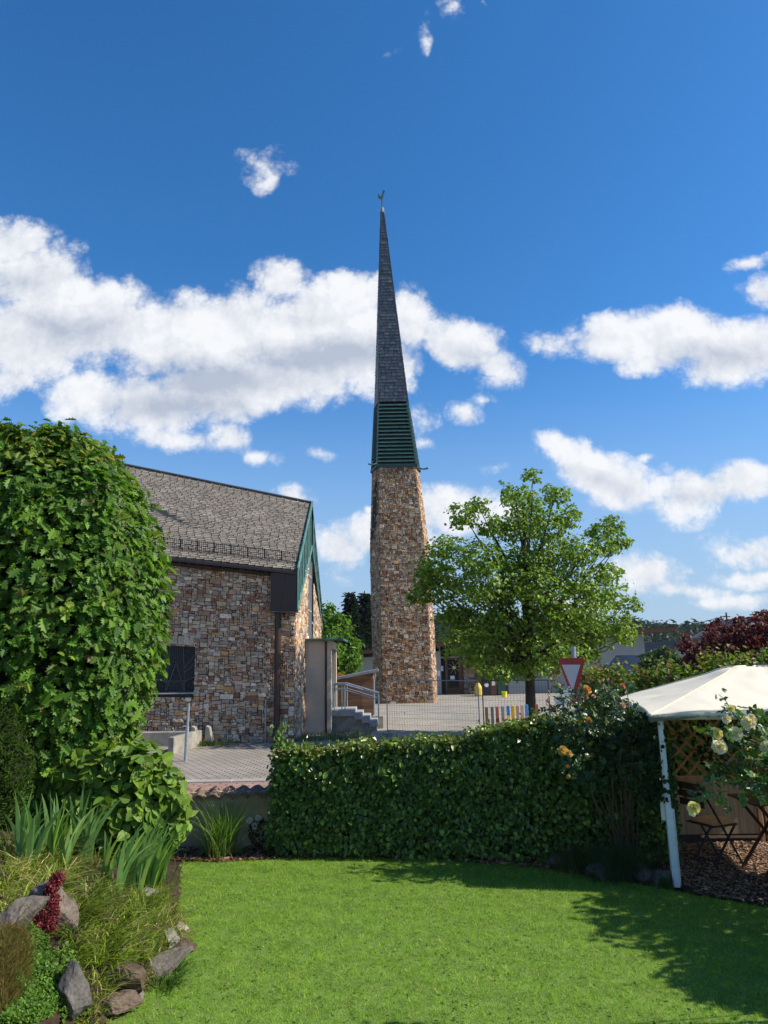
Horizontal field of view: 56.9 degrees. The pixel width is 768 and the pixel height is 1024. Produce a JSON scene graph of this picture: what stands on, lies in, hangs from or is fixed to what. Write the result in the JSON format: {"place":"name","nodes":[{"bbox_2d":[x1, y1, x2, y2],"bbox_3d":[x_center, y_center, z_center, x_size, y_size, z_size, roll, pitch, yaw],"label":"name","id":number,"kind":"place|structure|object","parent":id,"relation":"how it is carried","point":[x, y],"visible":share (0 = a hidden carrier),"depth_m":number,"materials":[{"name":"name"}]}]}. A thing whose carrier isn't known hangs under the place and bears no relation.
{"place":"outdoors","nodes":[
{"label":"outdoors","id":0,"kind":"place"},
{"bbox_2d":[0,831,182,1023],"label":"rockery mound","id":1,"kind":"object","parent":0,"point":[55,1019],"visible":0.14,"depth_m":5.98,"materials":[{"name":"soil"}]},
{"bbox_2d":[0,701,42,825],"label":"thuja","id":2,"kind":"object","parent":1,"relation":"on","point":[17,753],"visible":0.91,"depth_m":7.51,"materials":[{"name":"green plant"}]},
{"bbox_2d":[0,917,48,1013],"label":"heather","id":3,"kind":"object","parent":1,"relation":"on","point":[11,949],"visible":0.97,"depth_m":5.07,"materials":[{"name":"brown plant"}]},
{"bbox_2d":[0,895,54,928],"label":"rock","id":4,"kind":"object","parent":1,"relation":"on","point":[10,912],"visible":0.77,"depth_m":5.52,"materials":[{"name":"stone"}]},
{"bbox_2d":[0,921,58,1023],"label":"stonecrop","id":5,"kind":"object","parent":1,"relation":"on","point":[37,1002],"visible":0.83,"depth_m":4.99,"materials":[{"name":"green plant"}]},
{"bbox_2d":[33,870,65,933],"bbox_3d":[-2.681,3.104,5.626,0.250,0.422,0.293,2,-12,-16],"label":"red stonecrop","id":6,"kind":"object","parent":1,"relation":"on","point":[45,918],"visible":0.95,"depth_m":5.61,"materials":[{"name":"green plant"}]},
{"bbox_2d":[28,880,78,934],"bbox_3d":[-2.693,3.237,5.724,0.489,0.448,0.283,-1,-12,0],"label":"rock","id":7,"kind":"object","parent":1,"relation":"on","point":[67,903],"visible":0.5,"depth_m":5.71,"materials":[{"name":"stone"}]},
{"bbox_2d":[0,823,115,864],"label":"sedge tuft","id":8,"kind":"object","parent":1,"relation":"on","point":[7,843],"visible":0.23,"depth_m":6.90,"materials":[{"name":"green plant"}]},
{"bbox_2d":[0,834,118,921],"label":"sedge tuft","id":9,"kind":"object","parent":1,"relation":"on","point":[15,870],"visible":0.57,"depth_m":6.24,"materials":[{"name":"green plant"}]},
{"bbox_2d":[2,781,121,866],"bbox_3d":[-3.178,3.113,7.028,0.966,0.816,1.030,-1,-12,0],"label":"iris","id":10,"kind":"object","parent":1,"relation":"on","point":[31,839],"visible":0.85,"depth_m":6.84,"materials":[{"name":"green plant"}]},
{"bbox_2d":[49,940,92,1023],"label":"stonecrop","id":11,"kind":"object","parent":1,"relation":"on","point":[64,955],"visible":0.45,"depth_m":5.34,"materials":[{"name":"green plant"}]},
{"bbox_2d":[57,960,92,1021],"bbox_3d":[-2.251,3.487,5.178,0.245,0.419,0.310,-6,-13,24],"label":"rock","id":12,"kind":"object","parent":1,"relation":"on","point":[73,988],"visible":0.84,"depth_m":5.09,"materials":[{"name":"stone"}]},
{"bbox_2d":[24,846,145,943],"bbox_3d":[-2.740,3.370,6.448,1.276,0.444,2.333,5,-13,-26],"label":"sedge tuft","id":13,"kind":"object","parent":1,"relation":"on","point":[97,879],"visible":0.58,"depth_m":6.29,"materials":[{"name":"green plant"}]},
{"bbox_2d":[62,964,147,1023],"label":"sedge tuft","id":14,"kind":"object","parent":1,"relation":"on","point":[93,978],"visible":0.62,"depth_m":5.29,"materials":[{"name":"green plant"}]},
{"bbox_2d":[37,735,198,857],"bbox_3d":[-3.067,3.284,7.909,1.928,1.527,0.935,-4,-12,12],"label":"hydrangea","id":15,"kind":"object","parent":1,"relation":"on","point":[141,784],"visible":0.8,"depth_m":7.73,"materials":[{"name":"green plant"}]},
{"bbox_2d":[37,869,204,980],"bbox_3d":[-2.212,3.650,6.384,1.507,0.782,2.800,-1,-12,0],"label":"sedge tuft","id":16,"kind":"object","parent":1,"relation":"on","point":[122,936],"visible":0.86,"depth_m":6.02,"materials":[{"name":"green plant"}]},
{"bbox_2d":[102,988,144,1014],"bbox_3d":[-2.060,3.723,5.386,0.447,0.118,0.198,-1,-12,0],"label":"rock","id":17,"kind":"object","parent":1,"relation":"on","point":[131,998],"visible":0.73,"depth_m":5.36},
{"bbox_2d":[106,963,146,993],"bbox_3d":[-2.070,3.673,5.594,0.376,0.241,0.310,-1,-12,0],"label":"rock","id":18,"kind":"object","parent":1,"relation":"on","point":[136,985],"visible":0.66,"depth_m":5.49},
{"bbox_2d":[93,959,163,997],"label":"sedge tuft","id":19,"kind":"object","parent":1,"relation":"on","point":[115,989],"visible":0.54,"depth_m":5.46,"materials":[{"name":"green plant"}]},
{"bbox_2d":[138,991,144,998],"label":"rock","id":20,"kind":"object","parent":1,"relation":"on","point":[141,994],"visible":0.2,"depth_m":5.56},
{"bbox_2d":[100,812,199,893],"bbox_3d":[-2.318,3.584,7.450,0.775,1.001,1.888,-1,-12,0],"label":"iris","id":21,"kind":"object","parent":1,"relation":"on","point":[146,854],"visible":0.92,"depth_m":6.97,"materials":[{"name":"green plant"}]},
{"bbox_2d":[143,887,158,896],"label":"rock","id":22,"kind":"object","parent":1,"relation":"on","point":[147,888],"visible":0.31,"depth_m":7.04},
{"bbox_2d":[165,928,179,948],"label":"rock","id":23,"kind":"object","parent":1,"relation":"on","point":[171,934],"visible":0.61,"depth_m":6.48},
{"bbox_2d":[163,854,185,888],"bbox_3d":[-2.222,3.772,7.479,0.263,0.389,0.117,-1,-12,0],"label":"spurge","id":24,"kind":"object","parent":1,"relation":"on","point":[176,879],"visible":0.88,"depth_m":7.47,"materials":[{"name":"green plant"}]},
{"bbox_2d":[177,921,189,931],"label":"rock","id":25,"kind":"object","parent":1,"relation":"on","point":[182,925],"visible":0.26,"depth_m":7.05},
{"bbox_2d":[174,937,196,952],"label":"rock","id":26,"kind":"object","parent":1,"relation":"on","point":[182,942],"visible":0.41,"depth_m":6.54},
{"bbox_2d":[147,743,339,779],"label":"street paving","id":27,"kind":"structure","parent":0,"point":[232,762],"depth_m":19.07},
{"bbox_2d":[168,730,201,753],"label":"stone block","id":28,"kind":"structure","parent":27,"relation":"on","point":[176,743],"depth_m":21.52,"materials":[{"name":"stone"}]},
{"bbox_2d":[184,703,189,760],"bbox_3d":[-5.418,6.049,19.495,0.114,1.520,0.094,-1,-12,0],"label":"steel post","id":29,"kind":"object","parent":27,"relation":"on","point":[186,735],"visible":1,"depth_m":19.45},
{"bbox_2d":[337,668,378,715],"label":"wooden shed","id":30,"kind":"structure","parent":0,"point":[365,679],"depth_m":30.53,"materials":[{"name":"wood"}]},
{"bbox_2d":[0,0,767,624],"label":"sky","id":31,"kind":"structure","parent":0,"point":[575,198],"materials":[{"name":"blue"}]},
{"bbox_2d":[214,692,599,744],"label":"plaza paving","id":32,"kind":"structure","parent":0,"point":[395,722],"depth_m":34.21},
{"bbox_2d":[127,731,190,745],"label":"wall","id":33,"kind":"structure","parent":32,"relation":"on","point":[160,737],"depth_m":22.98,"materials":[{"name":"concrete"}]},
{"bbox_2d":[204,725,213,742],"bbox_3d":[-5.694,7.290,23.169,0.280,0.600,0.300,-1,-12,0],"label":"concrete support","id":34,"kind":"object","parent":32,"relation":"on","point":[208,734],"visible":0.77,"depth_m":23.05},
{"bbox_2d":[83,462,347,742],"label":"church","id":35,"kind":"structure","parent":32,"relation":"on","point":[252,655],"depth_m":24.52,"materials":[{"name":"stone"}]},
{"bbox_2d":[149,644,196,694],"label":"window","id":36,"kind":"structure","parent":35,"relation":"in","point":[180,671],"depth_m":24.23,"materials":[{"name":"black glass"}]},
{"bbox_2d":[308,558,311,637],"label":"gable window","id":37,"kind":"structure","parent":35,"relation":"in","point":[310,564],"depth_m":28.90,"materials":[{"name":"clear glass"}]},
{"bbox_2d":[153,729,373,746],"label":"weeds","id":38,"kind":"object","parent":32,"relation":"on","point":[310,738],"visible":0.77,"depth_m":23.72,"materials":[{"name":"green plant"}]},
{"bbox_2d":[321,600,364,676],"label":"walnut tree","id":39,"kind":"object","parent":32,"relation":"on","point":[349,659],"visible":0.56,"depth_m":40.50,"materials":[{"name":"green plant"}]},
{"bbox_2d":[332,706,377,731],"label":"entrance steps","id":40,"kind":"structure","parent":32,"relation":"on","point":[350,718],"depth_m":26.56,"materials":[{"name":"concrete"}]},
{"bbox_2d":[332,684,378,719],"bbox_3d":[-1.160,7.168,26.805,1.932,1.336,0.052,-1,-12,0],"label":"handrail","id":41,"kind":"object","parent":40,"relation":"on","point":[341,689],"visible":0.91,"depth_m":26.85,"materials":[{"name":"metal"}]},
{"bbox_2d":[332,682,379,714],"bbox_3d":[-1.154,7.475,28.273,1.932,1.336,0.052,-1,-12,0],"label":"handrail","id":42,"kind":"object","parent":40,"relation":"on","point":[347,688],"visible":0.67,"depth_m":28.33,"materials":[{"name":"metal"}]},
{"bbox_2d":[372,715,383,728],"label":"concrete block","id":43,"kind":"structure","parent":32,"relation":"on","point":[381,723],"depth_m":27.58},
{"bbox_2d":[382,731,391,736],"bbox_3d":[0.105,7.795,24.918,0.300,0.130,0.620,-2,-12,6],"label":"fence foot","id":44,"kind":"object","parent":32,"relation":"on","point":[386,734],"visible":0.92,"depth_m":24.63},
{"bbox_2d":[368,190,437,703],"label":"bell tower","id":45,"kind":"structure","parent":32,"relation":"on","point":[403,642],"depth_m":45.46,"materials":[{"name":"stone"}]},
{"bbox_2d":[405,711,422,714],"bbox_3d":[1.472,9.971,35.168,0.900,0.030,1.600,-1,-12,0],"label":"drain cover","id":46,"kind":"object","parent":32,"relation":"in","point":[419,712],"visible":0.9,"depth_m":34.76,"materials":[{"name":"metal"}]},
{"bbox_2d":[386,680,479,733],"bbox_3d":[1.608,6.687,24.155,3.611,1.875,0.037,-9,-14,32],"label":"fence","id":47,"kind":"object","parent":32,"relation":"on","point":[394,711],"visible":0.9,"depth_m":24.18,"materials":[{"name":"metal"}]},
{"bbox_2d":[481,677,489,694],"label":"wheelie bin","id":48,"kind":"object","parent":32,"relation":"on","point":[486,684],"visible":0.63,"depth_m":50.50,"materials":[{"name":"plastic"}]},
{"bbox_2d":[485,707,488,724],"bbox_3d":[2.883,6.090,19.762,0.087,1.263,0.063,-1,-12,0],"label":"painted picket","id":49,"kind":"object","parent":32,"relation":"on","point":[486,714],"visible":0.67,"depth_m":19.82,"materials":[{"name":"paint"}]},
{"bbox_2d":[490,707,493,724],"bbox_3d":[3.041,6.084,19.763,0.085,1.270,0.060,-2,-12,4],"label":"painted picket","id":50,"kind":"object","parent":32,"relation":"on","point":[492,715],"visible":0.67,"depth_m":19.82,"materials":[{"name":"paint"}]},
{"bbox_2d":[490,681,496,694],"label":"wheelie bin","id":51,"kind":"object","parent":32,"relation":"on","point":[493,690],"visible":0.48,"depth_m":50.49,"materials":[{"name":"plastic"}]},
{"bbox_2d":[495,706,498,723],"bbox_3d":[3.178,6.079,19.763,0.088,1.275,0.065,-1,-12,0],"label":"painted picket","id":52,"kind":"object","parent":32,"relation":"on","point":[497,712],"visible":0.4,"depth_m":19.82,"materials":[{"name":"paint"}]},
{"bbox_2d":[497,675,505,694],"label":"wheelie bin","id":53,"kind":"object","parent":32,"relation":"on","point":[501,687],"visible":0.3,"depth_m":50.50,"materials":[{"name":"plastic"}]},
{"bbox_2d":[501,706,504,720],"bbox_3d":[3.336,6.073,19.764,0.086,1.282,0.062,-1,-12,0],"label":"painted picket","id":54,"kind":"object","parent":32,"relation":"on","point":[502,713],"visible":0.44,"depth_m":19.83,"materials":[{"name":"paint"}]},
{"bbox_2d":[506,706,509,719],"bbox_3d":[3.487,6.067,19.765,0.089,1.288,0.066,-1,-12,0],"label":"painted picket","id":55,"kind":"object","parent":32,"relation":"on","point":[508,711],"visible":0.34,"depth_m":19.83,"materials":[{"name":"paint"}]},
{"bbox_2d":[511,705,514,718],"bbox_3d":[3.624,6.062,19.765,0.087,1.294,0.063,-1,-12,0],"label":"painted picket","id":56,"kind":"object","parent":32,"relation":"on","point":[513,710],"visible":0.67,"depth_m":19.84,"materials":[{"name":"paint"}]},
{"bbox_2d":[481,680,550,724],"bbox_3d":[4.235,6.346,22.743,2.172,1.875,0.036,-5,-13,20],"label":"fence","id":57,"kind":"object","parent":32,"relation":"on","point":[513,692],"visible":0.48,"depth_m":22.88,"materials":[{"name":"metal"}]},
{"bbox_2d":[355,626,677,694],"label":"parish hall","id":58,"kind":"structure","parent":32,"relation":"on","point":[449,669],"depth_m":53.91,"materials":[{"name":"grey paint"}]},
{"bbox_2d":[446,658,463,693],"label":"door","id":59,"kind":"structure","parent":58,"relation":"in","point":[453,668],"depth_m":54.40,"materials":[{"name":"brown wood"}]},
{"bbox_2d":[516,705,519,720],"bbox_3d":[3.754,6.057,19.766,0.087,1.299,0.063,-1,-12,0],"label":"painted picket","id":60,"kind":"object","parent":32,"relation":"on","point":[517,712],"visible":0.25,"depth_m":19.83,"materials":[{"name":"paint"}]},
{"bbox_2d":[520,705,523,717],"bbox_3d":[3.883,6.053,19.766,0.088,1.304,0.064,-1,-12,0],"label":"painted picket","id":61,"kind":"object","parent":32,"relation":"on","point":[522,709],"visible":0.35,"depth_m":19.84,"materials":[{"name":"paint"}]},
{"bbox_2d":[403,466,644,716],"bbox_3d":[4.904,2.870,24.690,8.508,9.540,6.080,-1,-12,0],"label":"linden tree","id":62,"kind":"object","parent":32,"relation":"on","point":[545,613],"visible":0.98,"depth_m":23.79,"materials":[{"name":"green plant"}]},
{"bbox_2d":[525,705,527,717],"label":"painted picket","id":63,"kind":"object","parent":32,"relation":"on","point":[526,709],"visible":0.24,"depth_m":19.84,"materials":[{"name":"paint"}]},
{"bbox_2d":[635,645,684,670],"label":"bush","id":64,"kind":"object","parent":32,"relation":"on","point":[654,658],"visible":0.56,"depth_m":32.73,"materials":[{"name":"green plant"}]},
{"bbox_2d":[691,617,767,654],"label":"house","id":65,"kind":"structure","parent":32,"relation":"on","point":[695,637],"depth_m":56.60,"materials":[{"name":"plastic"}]},
{"bbox_2d":[103,855,767,1023],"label":"lawn","id":66,"kind":"structure","parent":0,"point":[423,985],"depth_m":6.37,"materials":[{"name":"plant"}]},
{"bbox_2d":[151,945,192,979],"bbox_3d":[-1.911,3.904,6.063,0.593,0.232,0.212,8,-15,-38],"label":"rock","id":67,"kind":"object","parent":66,"relation":"on","point":[175,956],"visible":0.58,"depth_m":6.06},
{"bbox_2d":[146,952,213,997],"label":"sedge tuft","id":68,"kind":"object","parent":66,"relation":"on","point":[171,982],"visible":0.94,"depth_m":5.88,"materials":[{"name":"green plant"}]},
{"bbox_2d":[160,892,204,938],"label":"sedge tuft","id":69,"kind":"object","parent":66,"relation":"on","point":[183,934],"visible":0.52,"depth_m":6.96,"materials":[{"name":"green plant"}]},
{"bbox_2d":[648,874,680,889],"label":"weed","id":70,"kind":"object","parent":66,"relation":"on","point":[667,883],"visible":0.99,"depth_m":8.06,"materials":[{"name":"green plant"}]},
{"bbox_2d":[175,834,767,907],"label":"mulch bed","id":71,"kind":"object","parent":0,"point":[681,890],"visible":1,"depth_m":9.98,"materials":[{"name":"soil"}]},
{"bbox_2d":[0,417,180,844],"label":"oak hedge","id":72,"kind":"object","parent":71,"relation":"on","point":[73,614],"visible":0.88,"depth_m":8.29,"materials":[{"name":"green plant"}]},
{"bbox_2d":[187,795,281,859],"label":"ornamental grass","id":73,"kind":"object","parent":71,"relation":"on","point":[223,836],"depth_m":9.72,"materials":[{"name":"plant"}]},
{"bbox_2d":[246,815,266,845],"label":"flower","id":74,"kind":"object","parent":71,"relation":"on","point":[256,825],"visible":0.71,"depth_m":10.22,"materials":[{"name":"green plant"}]},
{"bbox_2d":[172,784,375,848],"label":"garden wall","id":75,"kind":"structure","parent":71,"relation":"on","point":[230,794],"depth_m":10.34,"materials":[{"name":"concrete"}]},
{"bbox_2d":[170,844,585,874],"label":"mulch chips","id":76,"kind":"object","parent":71,"relation":"on","point":[245,856],"visible":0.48,"depth_m":9.56,"materials":[{"name":"brown wood"}]},
{"bbox_2d":[264,707,684,864],"bbox_3d":[1.126,3.741,9.881,5.602,1.994,1.025,-3,-12,7],"label":"garden hedge","id":77,"kind":"object","parent":71,"relation":"on","point":[488,789],"visible":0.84,"depth_m":9.52,"materials":[{"name":"green plant"}]},
{"bbox_2d":[546,851,571,865],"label":"rock","id":78,"kind":"object","parent":71,"relation":"on","point":[550,862],"visible":0.29,"depth_m":8.91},
{"bbox_2d":[539,840,609,874],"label":"shrub","id":79,"kind":"object","parent":71,"relation":"on","point":[566,853],"visible":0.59,"depth_m":8.81,"materials":[{"name":"green plant"}]},
{"bbox_2d":[537,660,648,858],"bbox_3d":[2.717,3.174,8.960,1.402,2.568,1.046,-1,-12,0],"label":"orange rose bush","id":80,"kind":"object","parent":71,"relation":"on","point":[618,713],"visible":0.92,"depth_m":8.95,"materials":[{"name":"green plant"}]},
{"bbox_2d":[585,861,620,881],"bbox_3d":[2.623,4.311,8.505,0.406,0.255,0.285,-1,-12,0],"label":"rock","id":81,"kind":"object","parent":71,"relation":"on","point":[595,868],"visible":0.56,"depth_m":8.43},
{"bbox_2d":[551,834,688,888],"bbox_3d":[2.866,4.166,8.549,1.604,0.443,1.293,-7,-13,26],"label":"lavender","id":82,"kind":"object","parent":71,"relation":"on","point":[625,864],"visible":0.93,"depth_m":8.41,"materials":[{"name":"green plant"}]},
{"bbox_2d":[632,862,651,885],"bbox_3d":[3.053,4.273,8.349,0.240,0.278,0.367,-9,-14,35],"label":"rock","id":83,"kind":"object","parent":71,"relation":"on","point":[646,880],"visible":0.73,"depth_m":8.25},
{"bbox_2d":[650,869,674,889],"bbox_3d":[3.211,4.269,8.201,0.251,0.249,0.252,-1,-12,0],"label":"rock","id":84,"kind":"object","parent":71,"relation":"on","point":[660,872],"visible":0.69,"depth_m":8.17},
{"bbox_2d":[179,781,763,822],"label":"pavement","id":85,"kind":"structure","parent":0,"point":[210,785],"depth_m":15.46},
{"bbox_2d":[553,686,574,712],"bbox_3d":[2.964,3.905,11.435,0.374,2.132,0.084,-1,-12,0],"label":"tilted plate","id":86,"kind":"object","parent":85,"relation":"on","point":[559,702],"visible":0.24,"depth_m":11.60,"materials":[{"name":"white paint"}]},
{"bbox_2d":[558,647,584,716],"bbox_3d":[3.473,3.826,12.690,0.125,2.782,0.872,3,-12,-17],"label":"give way sign","id":87,"kind":"object","parent":85,"relation":"on","point":[572,667],"visible":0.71,"depth_m":12.83,"materials":[{"name":"metal"}]},
{"bbox_2d":[569,644,767,775],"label":"beech hedge","id":88,"kind":"object","parent":85,"relation":"on","point":[667,672],"visible":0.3,"depth_m":12.71,"materials":[{"name":"green plant"}]},
{"bbox_2d":[674,609,767,669],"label":"copper plum","id":89,"kind":"object","parent":85,"relation":"on","point":[756,639],"visible":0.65,"depth_m":15.12,"materials":[{"name":"red plant"}]},
{"bbox_2d":[474,683,481,695],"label":"yellow sack","id":90,"kind":"object","parent":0,"point":[480,690],"visible":0.73,"depth_m":49.76,"materials":[{"name":"plastic"}]},
{"bbox_2d":[245,744,758,834],"bbox_3d":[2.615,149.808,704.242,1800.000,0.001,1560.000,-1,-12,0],"label":"ground","id":91,"kind":"structure","parent":0,"point":[692,834],"depth_m":10.68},
{"bbox_2d":[178,778,269,782],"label":"kerb","id":92,"kind":"structure","parent":91,"relation":"on","point":[227,780],"depth_m":15.87,"materials":[{"name":"concrete"}]},
{"bbox_2d":[341,592,371,657],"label":"fir tree","id":93,"kind":"object","parent":91,"relation":"on","point":[351,606],"visible":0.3,"depth_m":69.00,"materials":[{"name":"green plant"}]},
{"bbox_2d":[356,591,372,656],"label":"fir tree","id":94,"kind":"object","parent":91,"relation":"on","point":[364,602],"visible":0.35,"depth_m":70.89,"materials":[{"name":"green plant"}]},
{"bbox_2d":[644,640,690,667],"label":"house","id":95,"kind":"structure","parent":91,"relation":"on","point":[649,646],"depth_m":63.18,"materials":[{"name":"plastic"}]},
{"bbox_2d":[644,612,737,635],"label":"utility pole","id":96,"kind":"object","parent":91,"relation":"on","point":[726,616],"visible":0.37,"depth_m":57.75,"materials":[{"name":"plant"}]},
{"bbox_2d":[604,655,665,684],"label":"house","id":97,"kind":"structure","parent":0,"point":[631,659],"depth_m":47.21,"materials":[{"name":"plastic"}]},
{"bbox_2d":[653,837,767,905],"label":"seating floor","id":98,"kind":"structure","parent":0,"point":[719,840],"depth_m":8.71,"materials":[{"name":"soil"}]},
{"bbox_2d":[614,665,767,887],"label":"gazebo","id":99,"kind":"object","parent":98,"relation":"on","point":[691,698],"visible":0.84,"depth_m":8.76,"materials":[{"name":"beige fabric"}]},
{"bbox_2d":[660,793,665,819],"bbox_3d":[3.326,3.478,8.415,0.090,0.330,0.050,-6,-13,22],"label":"junction box","id":100,"kind":"object","parent":99,"relation":"attached to","point":[662,808],"visible":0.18,"depth_m":8.39,"materials":[{"name":"white paint"}]},
{"bbox_2d":[626,708,767,806],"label":"ivy","id":101,"kind":"object","parent":99,"relation":"attached to","point":[648,755],"visible":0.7,"depth_m":8.49,"materials":[{"name":"green plant"}]},
{"bbox_2d":[675,781,742,867],"bbox_3d":[4.157,3.964,9.106,0.618,1.007,0.438,4,-13,-22],"label":"folding chair","id":102,"kind":"object","parent":98,"relation":"on","point":[715,820],"visible":0.95,"depth_m":9.01,"materials":[{"name":"brown wood"}]},
{"bbox_2d":[657,840,767,904],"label":"floor chips","id":103,"kind":"object","parent":98,"relation":"on","point":[709,870],"visible":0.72,"depth_m":8.62,"materials":[{"name":"brown wood"}]},
{"bbox_2d":[663,720,765,841],"bbox_3d":[4.668,3.740,10.172,1.374,1.860,0.064,-1,-12,0],"label":"privacy fence","id":104,"kind":"object","parent":98,"relation":"on","point":[746,821],"visible":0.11,"depth_m":10.08,"materials":[{"name":"brown wood"}]},
{"bbox_2d":[727,793,767,880],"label":"folding table","id":105,"kind":"object","parent":98,"relation":"on","point":[753,801],"visible":0.68,"depth_m":8.78,"materials":[{"name":"brown wood"}]},
{"bbox_2d":[753,719,767,841],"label":"privacy fence","id":106,"kind":"object","parent":98,"relation":"on","point":[765,818],"visible":0.05,"depth_m":10.04,"materials":[{"name":"brown wood"}]},
{"bbox_2d":[686,688,767,816],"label":"white rose bush","id":107,"kind":"object","parent":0,"point":[739,736],"visible":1,"depth_m":4.99,"materials":[{"name":"green plant"}]},
{"bbox_2d":[753,767,767,799],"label":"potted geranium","id":108,"kind":"object","parent":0,"point":[762,790],"visible":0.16,"depth_m":8.56,"materials":[{"name":"plant"}]},
{"bbox_3d":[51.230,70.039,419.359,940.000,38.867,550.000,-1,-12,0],"label":"hills","id":109,"kind":"structure","parent":0,"visible":0},
{"bbox_2d":[433,609,711,645],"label":"forest","id":110,"kind":"object","parent":109,"relation":"on","point":[694,629],"visible":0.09,"depth_m":282.65,"materials":[{"name":"green plant"}]}
]}

